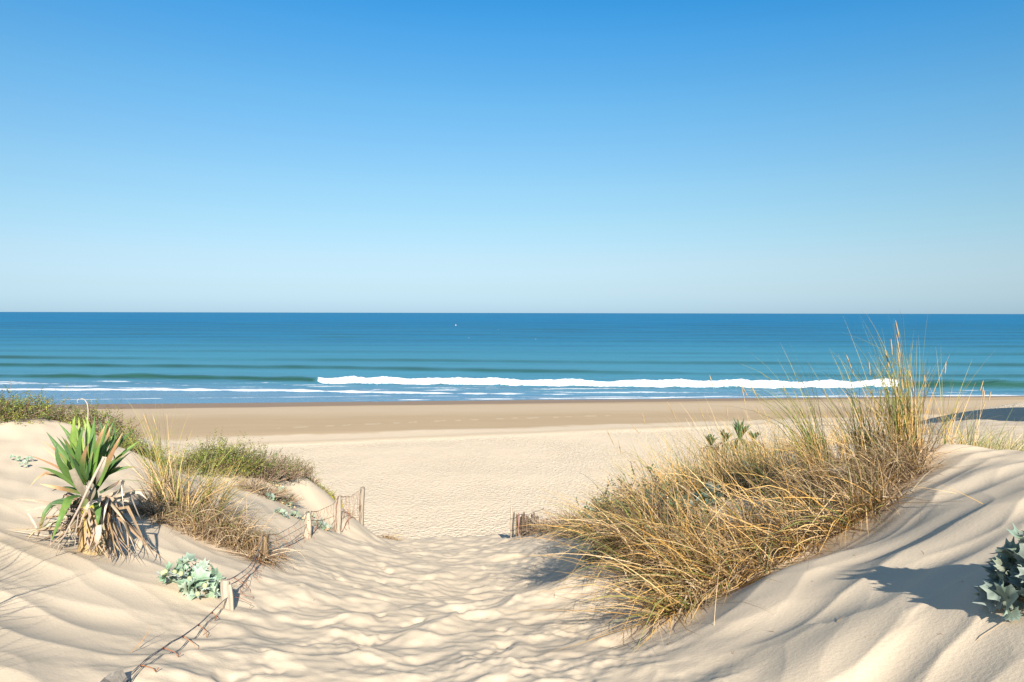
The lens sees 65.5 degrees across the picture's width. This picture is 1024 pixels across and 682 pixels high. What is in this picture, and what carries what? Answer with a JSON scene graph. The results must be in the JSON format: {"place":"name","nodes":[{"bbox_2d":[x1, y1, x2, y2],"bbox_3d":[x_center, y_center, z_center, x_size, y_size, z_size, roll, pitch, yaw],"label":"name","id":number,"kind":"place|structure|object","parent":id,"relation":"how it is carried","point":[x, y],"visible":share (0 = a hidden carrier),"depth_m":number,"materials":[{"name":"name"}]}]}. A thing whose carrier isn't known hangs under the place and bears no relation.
{"place":"outdoors","nodes":[
{"label":"outdoors","id":0,"kind":"place"},
{"bbox_2d":[0,396,1023,681],"bbox_3d":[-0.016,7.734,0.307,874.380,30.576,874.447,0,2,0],"label":"sand ground","id":1,"kind":"structure","parent":0,"point":[448,486],"depth_m":5.25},
{"bbox_2d":[0,383,78,424],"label":"bramble","id":2,"kind":"object","parent":1,"relation":"on","point":[20,409],"visible":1,"depth_m":9.41,"materials":[{"name":"green plant"}]},
{"bbox_2d":[7,414,164,564],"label":"yucca","id":3,"kind":"object","parent":1,"relation":"on","point":[88,468],"visible":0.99,"depth_m":5.29,"materials":[{"name":"green plant"}]},
{"bbox_2d":[34,398,146,447],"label":"bramble","id":4,"kind":"object","parent":1,"relation":"on","point":[79,417],"visible":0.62,"depth_m":9.99,"materials":[{"name":"green plant"}]},
{"bbox_2d":[105,433,187,467],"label":"bramble","id":5,"kind":"object","parent":1,"relation":"on","point":[139,450],"visible":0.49,"depth_m":9.74,"materials":[{"name":"green plant"}]},
{"bbox_2d":[114,479,207,529],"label":"marram tussock","id":6,"kind":"object","parent":1,"relation":"on","point":[153,513],"visible":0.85,"depth_m":6.58,"materials":[{"name":"brown plant"}]},
{"bbox_2d":[103,398,220,507],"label":"marram tussock","id":7,"kind":"object","parent":1,"relation":"on","point":[157,487],"visible":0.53,"depth_m":7.27,"materials":[{"name":"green plant"}]},
{"bbox_2d":[155,552,224,599],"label":"sea holly","id":8,"kind":"object","parent":1,"relation":"on","point":[200,576],"visible":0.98,"depth_m":5.00,"materials":[{"name":"green plant"}]},
{"bbox_2d":[144,430,243,521],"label":"marram tussock","id":9,"kind":"object","parent":1,"relation":"on","point":[173,503],"visible":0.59,"depth_m":6.93,"materials":[{"name":"yellow plant"}]},
{"bbox_2d":[157,485,252,550],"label":"marram tussock","id":10,"kind":"object","parent":1,"relation":"on","point":[192,523],"visible":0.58,"depth_m":6.63,"materials":[{"name":"brown plant"}]},
{"bbox_2d":[148,475,274,550],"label":"marram tussock","id":11,"kind":"object","parent":1,"relation":"on","point":[211,519],"visible":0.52,"depth_m":6.69,"materials":[{"name":"brown plant"}]},
{"bbox_2d":[189,431,259,514],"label":"marram tussock","id":12,"kind":"object","parent":1,"relation":"on","point":[208,488],"visible":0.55,"depth_m":7.56,"materials":[{"name":"yellow plant"}]},
{"bbox_2d":[171,429,278,477],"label":"bramble","id":13,"kind":"object","parent":1,"relation":"on","point":[232,456],"visible":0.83,"depth_m":10.80,"materials":[{"name":"green plant"}]},
{"bbox_2d":[100,486,364,681],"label":"wire fence","id":14,"kind":"object","parent":1,"relation":"on","point":[227,596],"visible":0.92,"depth_m":6.52,"materials":[{"name":"brown wood"}]},
{"bbox_2d":[194,457,277,519],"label":"marram tussock","id":15,"kind":"object","parent":1,"relation":"on","point":[226,496],"visible":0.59,"depth_m":7.81,"materials":[{"name":"yellow plant"}]},
{"bbox_2d":[176,499,309,559],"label":"marram tussock","id":16,"kind":"object","parent":1,"relation":"on","point":[252,543],"visible":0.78,"depth_m":6.68,"materials":[{"name":"brown plant"}]},
{"bbox_2d":[205,533,307,571],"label":"marram tussock","id":17,"kind":"object","parent":1,"relation":"on","point":[264,561],"visible":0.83,"depth_m":6.43,"materials":[{"name":"brown plant"}]},
{"bbox_2d":[232,476,304,504],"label":"dead scrub","id":18,"kind":"object","parent":1,"relation":"on","point":[280,494],"visible":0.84,"depth_m":10.73,"materials":[{"name":"brown plant"}]},
{"bbox_2d":[237,443,320,485],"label":"bramble","id":19,"kind":"object","parent":1,"relation":"on","point":[290,468],"visible":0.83,"depth_m":11.74,"materials":[{"name":"green plant"}]},
{"bbox_2d":[273,508,288,517],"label":"sea holly","id":20,"kind":"object","parent":1,"relation":"on","point":[282,511],"visible":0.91,"depth_m":9.61,"materials":[{"name":"green plant"}]},
{"bbox_2d":[290,510,303,520],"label":"sea holly","id":21,"kind":"object","parent":1,"relation":"on","point":[297,513],"visible":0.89,"depth_m":9.87,"materials":[{"name":"green plant"}]},
{"bbox_2d":[316,482,345,507],"bbox_3d":[-3.165,2.624,13.648,0.646,0.512,0.598,-1,2,-30],"label":"stonecrop","id":22,"kind":"object","parent":1,"relation":"on","point":[330,494],"visible":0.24,"depth_m":13.66,"materials":[{"name":"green plant"}]},
{"bbox_2d":[306,474,358,519],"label":"trailing scrub","id":23,"kind":"object","parent":1,"relation":"on","point":[313,480],"visible":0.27,"depth_m":13.17,"materials":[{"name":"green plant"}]},
{"bbox_2d":[379,530,401,540],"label":"marram tussock","id":24,"kind":"object","parent":1,"relation":"on","point":[390,537],"visible":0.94,"depth_m":15.71,"materials":[{"name":"beige plant"}]},
{"bbox_2d":[510,506,547,537],"bbox_3d":[0.308,3.401,14.507,0.085,0.985,1.440,-1,2,-26],"label":"picket fence","id":25,"kind":"object","parent":1,"relation":"on","point":[520,524],"visible":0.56,"depth_m":14.71,"materials":[{"name":"brown wood"}]},
{"bbox_2d":[514,504,567,539],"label":"marram tussock","id":26,"kind":"object","parent":1,"relation":"on","point":[535,527],"visible":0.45,"depth_m":13.70,"materials":[{"name":"yellow plant"}]},
{"bbox_2d":[524,499,579,536],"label":"marram tussock","id":27,"kind":"object","parent":1,"relation":"on","point":[552,521],"visible":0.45,"depth_m":12.88,"materials":[{"name":"brown plant"}]},
{"bbox_2d":[535,498,587,541],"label":"marram tussock","id":28,"kind":"object","parent":1,"relation":"on","point":[563,535],"visible":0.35,"depth_m":12.07,"materials":[{"name":"yellow plant"}]},
{"bbox_2d":[508,478,616,574],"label":"marram tussock","id":29,"kind":"object","parent":1,"relation":"on","point":[593,560],"visible":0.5,"depth_m":6.22,"materials":[{"name":"yellow plant"}]},
{"bbox_2d":[539,491,587,546],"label":"marram tussock","id":30,"kind":"object","parent":1,"relation":"on","point":[564,523],"visible":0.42,"depth_m":10.15,"materials":[{"name":"yellow plant"}]},
{"bbox_2d":[550,504,596,541],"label":"marram tussock","id":31,"kind":"object","parent":1,"relation":"on","point":[575,524],"visible":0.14,"depth_m":9.99,"materials":[{"name":"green plant"}]},
{"bbox_2d":[515,447,638,583],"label":"marram tussock","id":32,"kind":"object","parent":1,"relation":"on","point":[593,522],"visible":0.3,"depth_m":6.13,"materials":[{"name":"yellow plant"}]},
{"bbox_2d":[494,488,668,624],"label":"marram tussock","id":33,"kind":"object","parent":1,"relation":"on","point":[610,565],"visible":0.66,"depth_m":5.47,"materials":[{"name":"yellow plant"}]},
{"bbox_2d":[531,483,644,589],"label":"marram tussock","id":34,"kind":"object","parent":1,"relation":"on","point":[588,532],"visible":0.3,"depth_m":6.04,"materials":[{"name":"yellow plant"}]},
{"bbox_2d":[568,440,667,507],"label":"marram tussock","id":35,"kind":"object","parent":1,"relation":"on","point":[613,484],"visible":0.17,"depth_m":9.88,"materials":[{"name":"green plant"}]},
{"bbox_2d":[580,493,658,563],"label":"sea holly","id":36,"kind":"object","parent":1,"relation":"on","point":[589,560],"visible":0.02,"depth_m":7.40,"materials":[{"name":"green plant"}]},
{"bbox_2d":[548,453,717,586],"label":"marram tussock","id":37,"kind":"object","parent":1,"relation":"on","point":[630,523],"visible":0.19,"depth_m":5.71,"materials":[{"name":"yellow plant"}]},
{"bbox_2d":[520,526,752,654],"bbox_3d":[0.647,1.257,4.248,1.390,0.852,1.351,0,2,0],"label":"marram tussock","id":38,"kind":"object","parent":1,"relation":"on","point":[662,615],"visible":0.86,"depth_m":4.37,"materials":[{"name":"yellow plant"}]},
{"bbox_2d":[589,431,684,512],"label":"marram tussock","id":39,"kind":"object","parent":1,"relation":"on","point":[631,475],"visible":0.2,"depth_m":9.28,"materials":[{"name":"yellow plant"}]},
{"bbox_2d":[536,443,737,572],"bbox_3d":[1.025,1.187,6.044,1.240,1.078,1.667,2,3,42],"label":"marram tussock","id":40,"kind":"object","parent":1,"relation":"on","point":[638,510],"visible":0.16,"depth_m":6.00,"materials":[{"name":"yellow plant"}]},
{"bbox_2d":[548,456,733,577],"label":"marram tussock","id":41,"kind":"object","parent":1,"relation":"on","point":[648,521],"visible":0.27,"depth_m":5.65,"materials":[{"name":"yellow plant"}]},
{"bbox_2d":[540,522,759,619],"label":"marram tussock","id":42,"kind":"object","parent":1,"relation":"on","point":[653,567],"visible":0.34,"depth_m":5.04,"materials":[{"name":"yellow plant"}]},
{"bbox_2d":[566,466,735,569],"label":"marram tussock","id":43,"kind":"object","parent":1,"relation":"on","point":[634,521],"visible":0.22,"depth_m":5.76,"materials":[{"name":"yellow plant"}]},
{"bbox_2d":[572,461,733,560],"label":"tussock","id":44,"kind":"object","parent":1,"relation":"on","point":[669,498],"visible":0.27,"depth_m":6.09,"materials":[{"name":"brown plant"}]},
{"bbox_2d":[599,414,710,502],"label":"marram tussock","id":45,"kind":"object","parent":1,"relation":"on","point":[651,470],"visible":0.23,"depth_m":9.02,"materials":[{"name":"yellow plant"}]},
{"bbox_2d":[575,478,741,606],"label":"marram tussock","id":46,"kind":"object","parent":1,"relation":"on","point":[649,540],"visible":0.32,"depth_m":5.41,"materials":[{"name":"yellow plant"}]},
{"bbox_2d":[590,445,730,529],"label":"marram tussock","id":47,"kind":"object","parent":1,"relation":"on","point":[654,495],"visible":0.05,"depth_m":6.81,"materials":[{"name":"yellow plant"}]},
{"bbox_2d":[628,490,692,520],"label":"sea holly","id":48,"kind":"object","parent":1,"relation":"on","point":[685,496],"visible":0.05,"depth_m":7.30,"materials":[{"name":"green plant"}]},
{"bbox_2d":[557,532,773,642],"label":"marram tussock","id":49,"kind":"object","parent":1,"relation":"on","point":[683,594],"visible":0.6,"depth_m":4.56,"materials":[{"name":"yellow plant"}]},
{"bbox_2d":[613,424,720,508],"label":"marram tussock","id":50,"kind":"object","parent":1,"relation":"on","point":[667,469],"visible":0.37,"depth_m":8.84,"materials":[{"name":"yellow plant"}]},
{"bbox_2d":[554,508,784,633],"bbox_3d":[1.031,1.276,4.522,1.632,0.804,1.172,-1,2,-28],"label":"marram tussock","id":51,"kind":"object","parent":1,"relation":"on","point":[689,580],"visible":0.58,"depth_m":4.72,"materials":[{"name":"yellow plant"}]},
{"bbox_2d":[632,450,723,491],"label":"marram tussock","id":52,"kind":"object","parent":1,"relation":"on","point":[673,471],"visible":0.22,"depth_m":13.14,"materials":[{"name":"yellow plant"}]},
{"bbox_2d":[579,468,785,608],"bbox_3d":[1.109,1.269,5.280,1.315,0.984,1.235,2,3,39],"label":"marram tussock","id":53,"kind":"object","parent":1,"relation":"on","point":[694,543],"visible":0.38,"depth_m":5.22,"materials":[{"name":"yellow plant"}]},
{"bbox_2d":[625,402,743,502],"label":"marram tussock","id":54,"kind":"object","parent":1,"relation":"on","point":[696,466],"visible":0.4,"depth_m":8.64,"materials":[{"name":"yellow plant"}]},
{"bbox_2d":[583,466,785,556],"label":"marram tussock","id":55,"kind":"object","parent":1,"relation":"on","point":[689,507],"visible":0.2,"depth_m":6.03,"materials":[{"name":"yellow plant"}]},
{"bbox_2d":[658,418,711,497],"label":"marram tussock","id":56,"kind":"object","parent":1,"relation":"on","point":[688,470],"visible":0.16,"depth_m":9.88,"materials":[{"name":"yellow plant"}]},
{"bbox_2d":[615,482,776,595],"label":"marram tussock","id":57,"kind":"object","parent":1,"relation":"on","point":[682,538],"visible":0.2,"depth_m":5.47,"materials":[{"name":"yellow plant"}]},
{"bbox_2d":[601,477,792,621],"bbox_3d":[1.191,1.228,4.985,1.557,0.866,1.327,-1,2,-31],"label":"marram tussock","id":58,"kind":"object","parent":1,"relation":"on","point":[694,550],"visible":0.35,"depth_m":5.09,"materials":[{"name":"yellow plant"}]},
{"bbox_2d":[684,446,720,481],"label":"marram tussock","id":59,"kind":"object","parent":1,"relation":"on","point":[704,465],"visible":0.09,"depth_m":11.58,"materials":[{"name":"brown plant"}]},
{"bbox_2d":[686,482,725,510],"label":"sea holly","id":60,"kind":"object","parent":1,"relation":"on","point":[717,492],"visible":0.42,"depth_m":7.99,"materials":[{"name":"green plant"}]},
{"bbox_2d":[608,500,806,624],"bbox_3d":[1.130,1.258,4.784,1.330,0.770,1.240,0,2,0],"label":"marram tussock","id":61,"kind":"object","parent":1,"relation":"on","point":[723,572],"visible":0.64,"depth_m":4.81,"materials":[{"name":"yellow plant"}]},
{"bbox_2d":[695,434,721,466],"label":"yucca","id":62,"kind":"object","parent":1,"relation":"on","point":[708,437],"visible":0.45,"depth_m":14.05,"materials":[{"name":"green plant"}]},
{"bbox_2d":[662,406,755,499],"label":"marram tussock","id":63,"kind":"object","parent":1,"relation":"on","point":[725,460],"visible":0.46,"depth_m":8.33,"materials":[{"name":"yellow plant"}]},
{"bbox_2d":[625,456,801,548],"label":"marram tussock","id":64,"kind":"object","parent":1,"relation":"on","point":[720,506],"visible":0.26,"depth_m":6.25,"materials":[{"name":"yellow plant"}]},
{"bbox_2d":[648,377,786,498],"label":"marram tussock","id":65,"kind":"object","parent":1,"relation":"on","point":[718,472],"visible":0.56,"depth_m":8.25,"materials":[{"name":"yellow plant"}]},
{"bbox_2d":[623,448,813,559],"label":"marram tussock","id":66,"kind":"object","parent":1,"relation":"on","point":[736,538],"visible":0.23,"depth_m":5.72,"materials":[{"name":"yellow plant"}]},
{"bbox_2d":[686,405,758,477],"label":"marram tussock","id":67,"kind":"object","parent":1,"relation":"on","point":[722,449],"visible":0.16,"depth_m":9.67,"materials":[{"name":"yellow plant"}]},
{"bbox_2d":[713,429,733,458],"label":"yucca","id":68,"kind":"object","parent":1,"relation":"on","point":[727,436],"visible":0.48,"depth_m":14.25,"materials":[{"name":"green plant"}]},
{"bbox_2d":[616,497,843,604],"bbox_3d":[1.488,1.238,4.873,1.514,0.730,1.111,-1,2,-33],"label":"marram tussock","id":69,"kind":"object","parent":1,"relation":"on","point":[762,568],"visible":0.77,"depth_m":4.95,"materials":[{"name":"yellow plant"}]},
{"bbox_2d":[729,419,750,458],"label":"yucca","id":70,"kind":"object","parent":1,"relation":"on","point":[739,429],"visible":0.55,"depth_m":14.55,"materials":[{"name":"green plant"}]},
{"bbox_2d":[722,437,758,469],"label":"marram tussock","id":71,"kind":"object","parent":1,"relation":"on","point":[741,454],"visible":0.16,"depth_m":11.66,"materials":[{"name":"brown plant"}]},
{"bbox_2d":[685,389,799,498],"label":"marram tussock","id":72,"kind":"object","parent":1,"relation":"on","point":[744,480],"visible":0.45,"depth_m":8.04,"materials":[{"name":"yellow plant"}]},
{"bbox_2d":[705,406,792,473],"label":"marram tussock","id":73,"kind":"object","parent":1,"relation":"on","point":[771,451],"visible":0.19,"depth_m":9.31,"materials":[{"name":"yellow plant"}]},
{"bbox_2d":[649,465,852,577],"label":"marram tussock","id":74,"kind":"object","parent":1,"relation":"on","point":[766,525],"visible":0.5,"depth_m":5.57,"materials":[{"name":"yellow plant"}]},
{"bbox_2d":[681,443,822,543],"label":"marram tussock","id":75,"kind":"object","parent":1,"relation":"on","point":[751,518],"visible":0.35,"depth_m":6.20,"materials":[{"name":"yellow plant"}]},
{"bbox_2d":[742,430,764,451],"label":"yucca","id":76,"kind":"object","parent":1,"relation":"on","point":[752,435],"visible":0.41,"depth_m":14.86,"materials":[{"name":"green plant"}]},
{"bbox_2d":[744,460,780,489],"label":"sea holly","id":77,"kind":"object","parent":1,"relation":"on","point":[759,474],"visible":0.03,"depth_m":8.17,"materials":[{"name":"green plant"}]},
{"bbox_2d":[694,449,836,539],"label":"marram tussock","id":78,"kind":"object","parent":1,"relation":"on","point":[767,499],"visible":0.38,"depth_m":6.22,"materials":[{"name":"yellow plant"}]},
{"bbox_2d":[710,386,830,500],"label":"marram tussock","id":79,"kind":"object","parent":1,"relation":"on","point":[761,461],"visible":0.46,"depth_m":7.84,"materials":[{"name":"yellow plant"}]},
{"bbox_2d":[695,460,846,583],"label":"marram tussock","id":80,"kind":"object","parent":1,"relation":"on","point":[797,547],"visible":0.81,"depth_m":5.12,"materials":[{"name":"yellow plant"}]},
{"bbox_2d":[727,384,837,505],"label":"marram tussock","id":81,"kind":"object","parent":1,"relation":"on","point":[786,466],"visible":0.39,"depth_m":7.49,"materials":[{"name":"yellow plant"}]},
{"bbox_2d":[704,450,862,559],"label":"marram tussock","id":82,"kind":"object","parent":1,"relation":"on","point":[793,516],"visible":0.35,"depth_m":5.75,"materials":[{"name":"yellow plant"}]},
{"bbox_2d":[725,445,841,513],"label":"marram tussock","id":83,"kind":"object","parent":1,"relation":"on","point":[793,479],"visible":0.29,"depth_m":6.69,"materials":[{"name":"yellow plant"}]},
{"bbox_2d":[727,345,840,488],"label":"marram tussock","id":84,"kind":"object","parent":1,"relation":"on","point":[806,439],"visible":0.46,"depth_m":6.82,"materials":[{"name":"yellow plant"}]},
{"bbox_2d":[738,428,836,456],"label":"marram tussock","id":85,"kind":"object","parent":1,"relation":"on","point":[778,443],"visible":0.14,"depth_m":13.03,"materials":[{"name":"yellow plant"}]},
{"bbox_2d":[761,386,837,471],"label":"marram tussock","id":86,"kind":"object","parent":1,"relation":"on","point":[794,444],"visible":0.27,"depth_m":8.85,"materials":[{"name":"yellow plant"}]},
{"bbox_2d":[708,470,901,561],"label":"marram tussock","id":87,"kind":"object","parent":1,"relation":"on","point":[806,529],"visible":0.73,"depth_m":5.20,"materials":[{"name":"yellow plant"}]},
{"bbox_2d":[766,442,861,512],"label":"marram tussock","id":88,"kind":"object","parent":1,"relation":"on","point":[813,488],"visible":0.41,"depth_m":6.42,"materials":[{"name":"yellow plant"}]},
{"bbox_2d":[792,387,860,467],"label":"marram tussock","id":89,"kind":"object","parent":1,"relation":"on","point":[833,450],"visible":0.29,"depth_m":8.00,"materials":[{"name":"yellow plant"}]},
{"bbox_2d":[721,454,937,561],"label":"marram tussock","id":90,"kind":"object","parent":1,"relation":"on","point":[850,522],"visible":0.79,"depth_m":5.22,"materials":[{"name":"yellow plant"}]},
{"bbox_2d":[756,425,957,544],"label":"marram tussock","id":91,"kind":"object","parent":1,"relation":"on","point":[879,501],"visible":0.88,"depth_m":5.26,"materials":[{"name":"yellow plant"}]},
{"bbox_2d":[787,350,928,478],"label":"marram tussock","id":92,"kind":"object","parent":1,"relation":"on","point":[859,433],"visible":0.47,"depth_m":6.61,"materials":[{"name":"yellow plant"}]},
{"bbox_2d":[805,431,912,504],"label":"marram tussock","id":93,"kind":"object","parent":1,"relation":"on","point":[852,460],"visible":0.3,"depth_m":6.25,"materials":[{"name":"yellow plant"}]},
{"bbox_2d":[788,438,941,523],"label":"marram tussock","id":94,"kind":"object","parent":1,"relation":"on","point":[865,493],"visible":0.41,"depth_m":5.71,"materials":[{"name":"yellow plant"}]},
{"bbox_2d":[806,413,945,498],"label":"marram tussock","id":95,"kind":"object","parent":1,"relation":"on","point":[881,457],"visible":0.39,"depth_m":5.97,"materials":[{"name":"yellow plant"}]},
{"bbox_2d":[819,308,976,466],"bbox_3d":[2.966,0.409,6.337,1.254,1.442,1.378,0,2,0],"label":"marram tussock","id":96,"kind":"object","parent":1,"relation":"on","point":[902,412],"visible":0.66,"depth_m":6.28,"materials":[{"name":"yellow plant"}]},
{"bbox_2d":[824,406,997,495],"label":"marram tussock","id":97,"kind":"object","parent":1,"relation":"on","point":[906,462],"visible":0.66,"depth_m":5.92,"materials":[{"name":"yellow plant"}]},
{"bbox_2d":[884,353,991,444],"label":"marram tussock","id":98,"kind":"object","parent":1,"relation":"on","point":[944,433],"visible":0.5,"depth_m":6.94,"materials":[{"name":"yellow plant"}]},
{"bbox_2d":[926,380,1020,449],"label":"marram tussock","id":99,"kind":"object","parent":1,"relation":"on","point":[967,433],"visible":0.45,"depth_m":7.69,"materials":[{"name":"yellow plant"}]},
{"bbox_2d":[929,416,1017,448],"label":"marram tussock","id":100,"kind":"object","parent":1,"relation":"on","point":[971,434],"visible":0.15,"depth_m":8.65,"materials":[{"name":"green plant"}]},
{"bbox_2d":[938,415,1016,446],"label":"marram tussock","id":101,"kind":"object","parent":1,"relation":"on","point":[978,435],"visible":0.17,"depth_m":10.54,"materials":[{"name":"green plant"}]},
{"bbox_2d":[951,412,1023,450],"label":"marram tussock","id":102,"kind":"object","parent":1,"relation":"on","point":[1006,447],"visible":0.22,"depth_m":7.68,"materials":[{"name":"yellow plant"}]},
{"bbox_2d":[972,522,1023,620],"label":"sea holly","id":103,"kind":"object","parent":1,"relation":"on","point":[1007,590],"visible":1,"depth_m":2.88,"materials":[{"name":"green plant"}]},
{"bbox_2d":[0,312,1023,404],"bbox_3d":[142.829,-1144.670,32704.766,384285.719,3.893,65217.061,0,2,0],"label":"sea","id":104,"kind":"structure","parent":0,"point":[183,357],"depth_m":277.03,"materials":[{"name":"liquid"}]},
{"bbox_2d":[0,0,1023,313],"label":"sky","id":105,"kind":"structure","parent":0,"point":[298,156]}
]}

